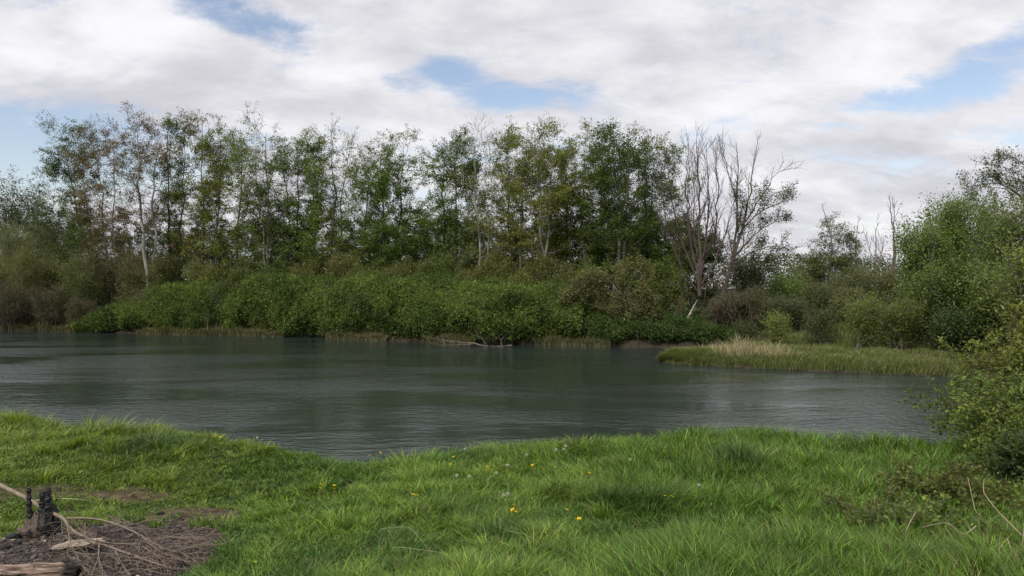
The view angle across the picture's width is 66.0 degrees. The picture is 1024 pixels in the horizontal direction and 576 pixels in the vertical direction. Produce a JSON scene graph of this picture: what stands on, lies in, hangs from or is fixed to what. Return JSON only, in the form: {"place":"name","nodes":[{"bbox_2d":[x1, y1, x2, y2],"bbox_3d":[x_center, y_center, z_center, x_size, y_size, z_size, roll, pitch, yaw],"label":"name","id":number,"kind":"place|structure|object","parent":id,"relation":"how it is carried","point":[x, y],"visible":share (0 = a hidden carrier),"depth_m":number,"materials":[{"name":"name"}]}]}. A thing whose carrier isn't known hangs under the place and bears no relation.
{"place":"outdoors","nodes":[
{"label":"outdoors","id":0,"kind":"place"},
{"bbox_2d":[0,330,1004,464],"bbox_3d":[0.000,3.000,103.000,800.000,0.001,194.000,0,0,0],"label":"river","id":1,"kind":"structure","parent":0,"point":[357,400],"depth_m":22.64,"materials":[{"name":"grey liquid"}]},
{"bbox_2d":[0,289,1008,575],"bbox_3d":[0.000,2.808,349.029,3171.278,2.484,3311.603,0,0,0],"label":"ground","id":2,"kind":"structure","parent":0,"point":[142,493],"depth_m":6.92,"materials":[{"name":"soil"}]},
{"bbox_2d":[0,279,39,330],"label":"twiggy bush","id":3,"kind":"object","parent":2,"relation":"on","point":[12,303],"visible":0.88,"depth_m":55.59,"materials":[{"name":"brown plant"}]},
{"bbox_2d":[0,211,50,299],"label":"willow shrub","id":4,"kind":"object","parent":2,"relation":"on","point":[7,238],"visible":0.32,"depth_m":61.32,"materials":[{"name":"green plant"}]},
{"bbox_2d":[0,164,57,271],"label":"distant tree","id":5,"kind":"object","parent":2,"relation":"on","point":[13,190],"visible":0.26,"depth_m":83.95,"materials":[{"name":"green plant"}]},
{"bbox_2d":[0,237,68,321],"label":"willow shrub","id":6,"kind":"object","parent":2,"relation":"on","point":[35,274],"visible":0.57,"depth_m":57.43,"materials":[{"name":"green plant"}]},
{"bbox_2d":[16,487,63,538],"bbox_3d":[-3.289,1.637,5.491,0.293,0.505,0.241,0,0,0],"label":"charred stump","id":7,"kind":"object","parent":2,"relation":"on","point":[46,509],"visible":0.75,"depth_m":5.47,"materials":[{"name":"brown wood"}]},
{"bbox_2d":[0,562,81,575],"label":"split log","id":8,"kind":"object","parent":2,"relation":"on","point":[46,569],"visible":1,"depth_m":4.32,"materials":[{"name":"brown wood"}]},
{"bbox_2d":[0,182,87,260],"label":"distant tree","id":9,"kind":"object","parent":2,"relation":"on","point":[5,210],"visible":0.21,"depth_m":82.93,"materials":[{"name":"green plant"}]},
{"bbox_2d":[24,278,83,331],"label":"twiggy bush","id":10,"kind":"object","parent":2,"relation":"on","point":[54,309],"visible":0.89,"depth_m":54.37,"materials":[{"name":"brown plant"}]},
{"bbox_2d":[17,203,91,316],"bbox_3d":[-34.109,-2.150,59.849,6.200,9.154,5.122,0,0,0],"label":"willow shrub","id":11,"kind":"object","parent":2,"relation":"on","point":[46,235],"visible":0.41,"depth_m":59.21,"materials":[{"name":"green plant"}]},
{"bbox_2d":[9,110,125,280],"bbox_3d":[-32.941,-5.492,59.169,7.840,15.921,8.206,0,0,0],"label":"alder tree","id":12,"kind":"object","parent":2,"relation":"on","point":[54,164],"visible":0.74,"depth_m":58.24,"materials":[{"name":"green plant"}]},
{"bbox_2d":[44,244,115,320],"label":"willow shrub","id":13,"kind":"object","parent":2,"relation":"on","point":[77,282],"visible":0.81,"depth_m":54.91,"materials":[{"name":"green plant"}]},
{"bbox_2d":[63,292,100,330],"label":"twiggy bush","id":14,"kind":"object","parent":2,"relation":"on","point":[77,310],"visible":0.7,"depth_m":53.16,"materials":[{"name":"brown plant"}]},
{"bbox_2d":[65,230,131,309],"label":"willow shrub","id":15,"kind":"object","parent":2,"relation":"on","point":[109,260],"visible":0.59,"depth_m":56.13,"materials":[{"name":"green plant"}]},
{"bbox_2d":[57,113,155,303],"bbox_3d":[-29.267,-5.090,56.855,6.219,15.306,5.622,0,0,0],"label":"alder tree","id":16,"kind":"object","parent":2,"relation":"on","point":[98,190],"visible":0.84,"depth_m":56.79,"materials":[{"name":"green plant"}]},
{"bbox_2d":[0,483,232,575],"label":"dead branch","id":17,"kind":"object","parent":2,"relation":"on","point":[65,520],"visible":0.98,"depth_m":4.90,"materials":[{"name":"grey wood"}]},
{"bbox_2d":[0,515,249,575],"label":"ash litter","id":18,"kind":"object","parent":2,"relation":"on","point":[29,550],"visible":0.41,"depth_m":5.09,"materials":[{"name":"brown wood"}]},
{"bbox_2d":[106,237,152,300],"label":"willow shrub","id":19,"kind":"object","parent":2,"relation":"on","point":[130,281],"visible":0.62,"depth_m":55.57,"materials":[{"name":"green plant"}]},
{"bbox_2d":[97,206,162,291],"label":"sapling","id":20,"kind":"object","parent":2,"relation":"on","point":[150,238],"visible":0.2,"depth_m":66.03,"materials":[{"name":"green plant"}]},
{"bbox_2d":[87,100,193,287],"bbox_3d":[-25.490,-5.021,54.226,5.640,15.466,6.397,0,0,21],"label":"alder tree","id":21,"kind":"object","parent":2,"relation":"on","point":[147,129],"visible":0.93,"depth_m":53.62,"materials":[{"name":"green plant"}]},
{"bbox_2d":[118,208,195,284],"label":"sapling","id":22,"kind":"object","parent":2,"relation":"on","point":[158,256],"visible":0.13,"depth_m":65.68,"materials":[{"name":"green plant"}]},
{"bbox_2d":[132,243,185,290],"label":"hazel shrub","id":23,"kind":"object","parent":2,"relation":"on","point":[163,273],"visible":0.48,"depth_m":53.57,"materials":[{"name":"green plant"}]},
{"bbox_2d":[129,109,229,282],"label":"alder tree","id":24,"kind":"object","parent":2,"relation":"on","point":[175,127],"visible":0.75,"depth_m":55.54,"materials":[{"name":"green plant"}]},
{"bbox_2d":[157,111,239,269],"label":"alder tree","id":25,"kind":"object","parent":2,"relation":"on","point":[215,193],"visible":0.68,"depth_m":54.69,"materials":[{"name":"green plant"}]},
{"bbox_2d":[180,254,227,287],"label":"hazel shrub","id":26,"kind":"object","parent":2,"relation":"on","point":[195,273],"visible":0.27,"depth_m":52.11,"materials":[{"name":"green plant"}]},
{"bbox_2d":[171,217,255,279],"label":"sapling","id":27,"kind":"object","parent":2,"relation":"on","point":[221,259],"visible":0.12,"depth_m":64.88,"materials":[{"name":"green plant"}]},
{"bbox_2d":[176,126,260,279],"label":"alder tree","id":28,"kind":"object","parent":2,"relation":"on","point":[204,143],"visible":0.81,"depth_m":53.88,"materials":[{"name":"green plant"}]},
{"bbox_2d":[186,126,282,279],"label":"alder tree","id":29,"kind":"object","parent":2,"relation":"on","point":[250,242],"visible":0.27,"depth_m":57.24,"materials":[{"name":"green plant"}]},
{"bbox_2d":[207,101,313,274],"bbox_3d":[-16.569,-5.010,53.168,7.337,15.096,6.956,0,0,-20],"label":"alder tree","id":30,"kind":"object","parent":2,"relation":"on","point":[240,182],"visible":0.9,"depth_m":52.62,"materials":[{"name":"green plant"}]},
{"bbox_2d":[242,254,294,280],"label":"hazel shrub","id":31,"kind":"object","parent":2,"relation":"on","point":[262,268],"visible":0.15,"depth_m":51.69,"materials":[{"name":"green plant"}]},
{"bbox_2d":[238,132,359,274],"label":"alder tree","id":32,"kind":"object","parent":2,"relation":"on","point":[283,168],"visible":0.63,"depth_m":53.62,"materials":[{"name":"green plant"}]},
{"bbox_2d":[282,255,328,279],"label":"hazel shrub","id":33,"kind":"object","parent":2,"relation":"on","point":[315,269],"visible":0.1,"depth_m":50.53,"materials":[{"name":"green plant"}]},
{"bbox_2d":[0,319,612,346],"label":"shore sedge","id":34,"kind":"object","parent":2,"relation":"on","point":[219,330],"visible":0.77,"depth_m":48.36,"materials":[{"name":"brown plant"}]},
{"bbox_2d":[272,126,362,263],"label":"alder tree","id":35,"kind":"object","parent":2,"relation":"on","point":[305,175],"visible":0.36,"depth_m":55.16,"materials":[{"name":"green plant"}]},
{"bbox_2d":[66,267,600,344],"bbox_3d":[-12.835,0.918,48.308,38.010,4.483,5.968,0,0,22],"label":"bramble thicket","id":36,"kind":"object","parent":2,"relation":"on","point":[417,305],"visible":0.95,"depth_m":45.82,"materials":[{"name":"green plant"}]},
{"bbox_2d":[290,114,397,275],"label":"alder tree","id":37,"kind":"object","parent":2,"relation":"on","point":[320,170],"visible":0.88,"depth_m":51.62,"materials":[{"name":"green plant"}]},
{"bbox_2d":[322,241,382,279],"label":"hazel shrub","id":38,"kind":"object","parent":2,"relation":"on","point":[346,268],"visible":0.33,"depth_m":49.35,"materials":[{"name":"green plant"}]},
{"bbox_2d":[338,151,415,272],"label":"alder tree","id":39,"kind":"object","parent":2,"relation":"on","point":[352,235],"visible":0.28,"depth_m":54.75,"materials":[{"name":"green plant"}]},
{"bbox_2d":[336,135,426,274],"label":"alder tree","id":40,"kind":"object","parent":2,"relation":"on","point":[394,249],"visible":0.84,"depth_m":51.01,"materials":[{"name":"green plant"}]},
{"bbox_2d":[364,123,446,272],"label":"alder tree","id":41,"kind":"object","parent":2,"relation":"on","point":[413,256],"visible":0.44,"depth_m":53.29,"materials":[{"name":"green plant"}]},
{"bbox_2d":[394,252,440,277],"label":"hazel shrub","id":42,"kind":"object","parent":2,"relation":"on","point":[424,265],"visible":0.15,"depth_m":47.61,"materials":[{"name":"green plant"}]},
{"bbox_2d":[419,241,470,281],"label":"hazel shrub","id":43,"kind":"object","parent":2,"relation":"on","point":[448,267],"visible":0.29,"depth_m":48.56,"materials":[{"name":"green plant"}]},
{"bbox_2d":[398,137,493,278],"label":"alder tree","id":44,"kind":"object","parent":2,"relation":"on","point":[451,175],"visible":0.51,"depth_m":51.79,"materials":[{"name":"green plant"}]},
{"bbox_2d":[422,124,505,271],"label":"alder tree","id":45,"kind":"object","parent":2,"relation":"on","point":[450,222],"visible":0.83,"depth_m":50.58,"materials":[{"name":"green plant"}]},
{"bbox_2d":[452,260,492,282],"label":"hazel shrub","id":46,"kind":"object","parent":2,"relation":"on","point":[472,275],"visible":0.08,"depth_m":45.78,"materials":[{"name":"green plant"}]},
{"bbox_2d":[428,114,543,270],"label":"alder tree","id":47,"kind":"object","parent":2,"relation":"on","point":[478,211],"visible":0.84,"depth_m":48.74,"materials":[{"name":"green plant"}]},
{"bbox_2d":[473,248,527,281],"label":"hazel shrub","id":48,"kind":"object","parent":2,"relation":"on","point":[499,272],"visible":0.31,"depth_m":46.56,"materials":[{"name":"green plant"}]},
{"bbox_2d":[462,126,550,277],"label":"alder tree","id":49,"kind":"object","parent":2,"relation":"on","point":[508,180],"visible":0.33,"depth_m":50.83,"materials":[{"name":"green plant"}]},
{"bbox_2d":[5,305,1016,352],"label":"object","id":50,"kind":"structure","parent":2,"relation":"on","point":[791,329],"depth_m":40.35,"materials":[{"name":"green plant"}]},
{"bbox_2d":[0,406,1023,575],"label":"meadow grass","id":51,"kind":"structure","parent":2,"relation":"on","point":[641,484],"depth_m":6.09,"materials":[{"name":"green plant"}]},
{"bbox_2d":[472,122,560,275],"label":"alder tree","id":52,"kind":"object","parent":2,"relation":"on","point":[547,150],"visible":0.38,"depth_m":49.68,"materials":[{"name":"green plant"}]},
{"bbox_2d":[113,251,920,306],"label":"woodland","id":53,"kind":"object","parent":2,"relation":"on","point":[786,260],"visible":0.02,"depth_m":80.99,"materials":[{"name":"green plant"}]},
{"bbox_2d":[485,111,602,278],"bbox_3d":[1.845,-4.027,46.377,6.093,12.868,6.700,0,0,-14],"label":"alder tree","id":54,"kind":"object","parent":2,"relation":"on","point":[549,211],"visible":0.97,"depth_m":46.30,"materials":[{"name":"green plant"}]},
{"bbox_2d":[519,245,575,285],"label":"hazel shrub","id":55,"kind":"object","parent":2,"relation":"on","point":[547,268],"visible":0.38,"depth_m":45.72,"materials":[{"name":"green plant"}]},
{"bbox_2d":[533,136,598,264],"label":"alder tree","id":56,"kind":"object","parent":2,"relation":"on","point":[564,227],"visible":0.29,"depth_m":49.51,"materials":[{"name":"green plant"}]},
{"bbox_2d":[541,117,626,277],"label":"alder tree","id":57,"kind":"object","parent":2,"relation":"on","point":[582,221],"visible":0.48,"depth_m":47.63,"materials":[{"name":"green plant"}]},
{"bbox_2d":[570,252,613,305],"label":"hazel shrub","id":58,"kind":"object","parent":2,"relation":"on","point":[588,265],"visible":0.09,"depth_m":44.36,"materials":[{"name":"green plant"}]},
{"bbox_2d":[564,127,646,277],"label":"alder tree","id":59,"kind":"object","parent":2,"relation":"on","point":[603,205],"visible":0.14,"depth_m":49.85,"materials":[{"name":"green plant"}]},
{"bbox_2d":[554,250,666,337],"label":"drooping willow","id":60,"kind":"object","parent":2,"relation":"on","point":[647,305],"visible":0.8,"depth_m":41.24,"materials":[{"name":"green plant"}]},
{"bbox_2d":[566,117,683,298],"bbox_3d":[6.425,-3.971,46.269,7.536,12.520,6.623,0,0,0],"label":"alder tree","id":61,"kind":"object","parent":2,"relation":"on","point":[622,236],"visible":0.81,"depth_m":45.35,"materials":[{"name":"green plant"}]},
{"bbox_2d":[606,244,654,311],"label":"hazel shrub","id":62,"kind":"object","parent":2,"relation":"on","point":[623,286],"visible":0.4,"depth_m":44.66,"materials":[{"name":"green plant"}]},
{"bbox_2d":[557,298,738,346],"bbox_3d":[7.468,1.728,41.380,10.335,2.923,5.300,0,0,11],"label":"bramble thicket","id":63,"kind":"object","parent":2,"relation":"on","point":[677,327],"visible":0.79,"depth_m":40.39,"materials":[{"name":"green plant"}]},
{"bbox_2d":[605,120,712,291],"bbox_3d":[8.502,-4.057,47.947,6.361,12.268,6.223,0,0,0],"label":"alder tree","id":64,"kind":"object","parent":2,"relation":"on","point":[674,155],"visible":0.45,"depth_m":46.66,"materials":[{"name":"green plant"}]},
{"bbox_2d":[613,206,710,308],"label":"sapling","id":65,"kind":"object","parent":2,"relation":"on","point":[686,265],"visible":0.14,"depth_m":51.54,"materials":[{"name":"green plant"}]},
{"bbox_2d":[644,249,695,315],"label":"hazel shrub","id":66,"kind":"object","parent":2,"relation":"on","point":[670,293],"visible":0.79,"depth_m":43.66,"materials":[{"name":"green plant"}]},
{"bbox_2d":[659,210,732,312],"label":"sapling","id":67,"kind":"object","parent":2,"relation":"on","point":[708,294],"visible":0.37,"depth_m":53.72,"materials":[{"name":"green plant"}]},
{"bbox_2d":[651,122,768,295],"bbox_3d":[10.952,-4.386,43.419,6.625,9.632,2.298,0,0,0],"label":"bare tree","id":68,"kind":"object","parent":2,"relation":"on","point":[701,258],"visible":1,"depth_m":43.46,"materials":[{"name":"grey plant"}]},
{"bbox_2d":[664,269,771,327],"bbox_3d":[10.606,0.731,41.556,5.607,3.724,2.940,0,0,0],"label":"bush","id":69,"kind":"object","parent":2,"relation":"on","point":[726,295],"visible":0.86,"depth_m":41.46,"materials":[{"name":"brown plant"}]},
{"bbox_2d":[695,292,749,330],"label":"thicket bush","id":70,"kind":"object","parent":2,"relation":"on","point":[720,314],"visible":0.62,"depth_m":42.28,"materials":[{"name":"brown plant"}]},
{"bbox_2d":[726,316,764,342],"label":"sallow shrub","id":71,"kind":"object","parent":2,"relation":"on","point":[750,330],"visible":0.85,"depth_m":36.88,"materials":[{"name":"green plant"}]},
{"bbox_2d":[722,253,773,302],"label":"thicket bush","id":72,"kind":"object","parent":2,"relation":"on","point":[754,276],"visible":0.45,"depth_m":45.92,"materials":[{"name":"green plant"}]},
{"bbox_2d":[699,332,801,358],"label":"tan reeds","id":73,"kind":"object","parent":2,"relation":"on","point":[738,348],"visible":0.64,"depth_m":30.67,"materials":[{"name":"beige plant"}]},
{"bbox_2d":[712,282,796,329],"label":"thicket bush","id":74,"kind":"object","parent":2,"relation":"on","point":[758,307],"visible":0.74,"depth_m":42.14,"materials":[{"name":"green plant"}]},
{"bbox_2d":[714,125,807,297],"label":"bare tree","id":75,"kind":"object","parent":2,"relation":"on","point":[739,235],"visible":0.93,"depth_m":44.46,"materials":[{"name":"grey plant"}]},
{"bbox_2d":[758,307,798,343],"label":"sallow shrub","id":76,"kind":"object","parent":2,"relation":"on","point":[777,326],"visible":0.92,"depth_m":35.88,"materials":[{"name":"green plant"}]},
{"bbox_2d":[760,262,812,304],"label":"thicket bush","id":77,"kind":"object","parent":2,"relation":"on","point":[780,285],"visible":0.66,"depth_m":45.49,"materials":[{"name":"green plant"}]},
{"bbox_2d":[765,287,812,330],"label":"thicket bush","id":78,"kind":"object","parent":2,"relation":"on","point":[791,309],"visible":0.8,"depth_m":40.55,"materials":[{"name":"green plant"}]},
{"bbox_2d":[786,249,832,315],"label":"thicket bush","id":79,"kind":"object","parent":2,"relation":"on","point":[812,275],"visible":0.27,"depth_m":49.85,"materials":[{"name":"green plant"}]},
{"bbox_2d":[797,275,840,318],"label":"thicket bush","id":80,"kind":"object","parent":2,"relation":"on","point":[816,292],"visible":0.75,"depth_m":42.74,"materials":[{"name":"green plant"}]},
{"bbox_2d":[799,299,843,344],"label":"sallow shrub","id":81,"kind":"object","parent":2,"relation":"on","point":[820,328],"visible":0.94,"depth_m":35.91,"materials":[{"name":"green plant"}]},
{"bbox_2d":[786,212,865,314],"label":"alder tree","id":82,"kind":"object","parent":2,"relation":"on","point":[840,259],"visible":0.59,"depth_m":47.62,"materials":[{"name":"green plant"}]},
{"bbox_2d":[655,319,1022,378],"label":"spit grass","id":83,"kind":"structure","parent":2,"relation":"on","point":[836,354],"depth_m":29.77,"materials":[{"name":"green plant"}]},
{"bbox_2d":[818,279,873,322],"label":"thicket bush","id":84,"kind":"object","parent":2,"relation":"on","point":[839,297],"visible":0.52,"depth_m":39.69,"materials":[{"name":"green plant"}]},
{"bbox_2d":[821,260,879,304],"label":"thicket bush","id":85,"kind":"object","parent":2,"relation":"on","point":[853,282],"visible":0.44,"depth_m":43.47,"materials":[{"name":"green plant"}]},
{"bbox_2d":[837,287,889,349],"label":"round bush","id":86,"kind":"object","parent":2,"relation":"on","point":[862,322],"visible":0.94,"depth_m":32.95,"materials":[{"name":"green plant"}]},
{"bbox_2d":[858,257,906,316],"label":"thicket bush","id":87,"kind":"object","parent":2,"relation":"on","point":[887,279],"visible":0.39,"depth_m":41.70,"materials":[{"name":"green plant"}]},
{"bbox_2d":[814,485,965,535],"bbox_3d":[2.686,1.661,5.591,0.995,0.559,0.762,0,0,0],"label":"bramble bush","id":88,"kind":"object","parent":2,"relation":"on","point":[904,506],"visible":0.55,"depth_m":5.55,"materials":[{"name":"green plant"}]},
{"bbox_2d":[870,287,930,349],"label":"round bush","id":89,"kind":"object","parent":2,"relation":"on","point":[901,320],"visible":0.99,"depth_m":32.23,"materials":[{"name":"green plant"}]},
{"bbox_2d":[887,272,948,344],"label":"willow shrub","id":90,"kind":"object","parent":2,"relation":"on","point":[910,290],"visible":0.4,"depth_m":33.27,"materials":[{"name":"green plant"}]},
{"bbox_2d":[885,219,957,304],"bbox_3d":[18.936,-0.557,36.705,3.467,5.528,2.973,0,0,23],"label":"willow shrub","id":91,"kind":"object","parent":2,"relation":"on","point":[925,243],"visible":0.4,"depth_m":36.31,"materials":[{"name":"green plant"}]},
{"bbox_2d":[870,445,1023,518],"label":"bramble bush","id":92,"kind":"object","parent":2,"relation":"on","point":[930,483],"visible":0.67,"depth_m":6.07,"materials":[{"name":"green plant"}]},
{"bbox_2d":[917,298,997,354],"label":"willow shrub","id":93,"kind":"object","parent":2,"relation":"on","point":[954,326],"visible":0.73,"depth_m":30.61,"materials":[{"name":"green plant"}]},
{"bbox_2d":[892,179,1023,278],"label":"willow shrub","id":94,"kind":"object","parent":2,"relation":"on","point":[954,216],"visible":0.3,"depth_m":37.60,"materials":[{"name":"green plant"}]},
{"bbox_2d":[900,239,1016,326],"bbox_3d":[18.875,0.314,33.018,4.210,4.660,4.359,0,0,0],"label":"willow shrub","id":95,"kind":"object","parent":2,"relation":"on","point":[943,283],"visible":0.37,"depth_m":32.33,"materials":[{"name":"green plant"}]},
{"bbox_2d":[894,358,1023,443],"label":"willow bush","id":96,"kind":"object","parent":2,"relation":"on","point":[967,387],"visible":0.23,"depth_m":8.78,"materials":[{"name":"green plant"}]},
{"bbox_2d":[935,320,1023,402],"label":"willow bush","id":97,"kind":"object","parent":2,"relation":"on","point":[1017,352],"visible":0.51,"depth_m":9.45,"materials":[{"name":"green plant"}]},
{"bbox_2d":[942,369,1023,463],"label":"willow bush","id":98,"kind":"object","parent":2,"relation":"on","point":[1007,413],"visible":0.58,"depth_m":7.68,"materials":[{"name":"green plant"}]},
{"bbox_2d":[954,260,1021,355],"bbox_3d":[18.438,0.789,29.897,3.075,4.196,3.861,0,0,38],"label":"willow shrub","id":99,"kind":"object","parent":2,"relation":"on","point":[982,299],"visible":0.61,"depth_m":29.69,"materials":[{"name":"green plant"}]},
{"bbox_2d":[953,179,1023,280],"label":"willow shrub","id":100,"kind":"object","parent":2,"relation":"on","point":[1015,228],"visible":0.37,"depth_m":33.65,"materials":[{"name":"green plant"}]},
{"bbox_2d":[955,143,1023,223],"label":"spreading tree","id":101,"kind":"object","parent":2,"relation":"on","point":[996,176],"visible":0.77,"depth_m":40.00,"materials":[{"name":"green plant"}]},
{"bbox_2d":[963,420,1023,488],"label":"bush","id":102,"kind":"object","parent":2,"relation":"on","point":[1007,457],"visible":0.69,"depth_m":6.49,"materials":[{"name":"green plant"}]},
{"bbox_2d":[971,244,1023,357],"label":"willow bush","id":103,"kind":"object","parent":2,"relation":"on","point":[1012,305],"visible":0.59,"depth_m":10.02,"materials":[{"name":"green plant"}]},
{"bbox_2d":[983,231,1023,345],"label":"willow shrub","id":104,"kind":"object","parent":2,"relation":"on","point":[1016,292],"visible":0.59,"depth_m":26.23,"materials":[{"name":"green plant"}]},
{"bbox_2d":[0,0,1023,288],"label":"sky","id":105,"kind":"structure","parent":0,"point":[877,99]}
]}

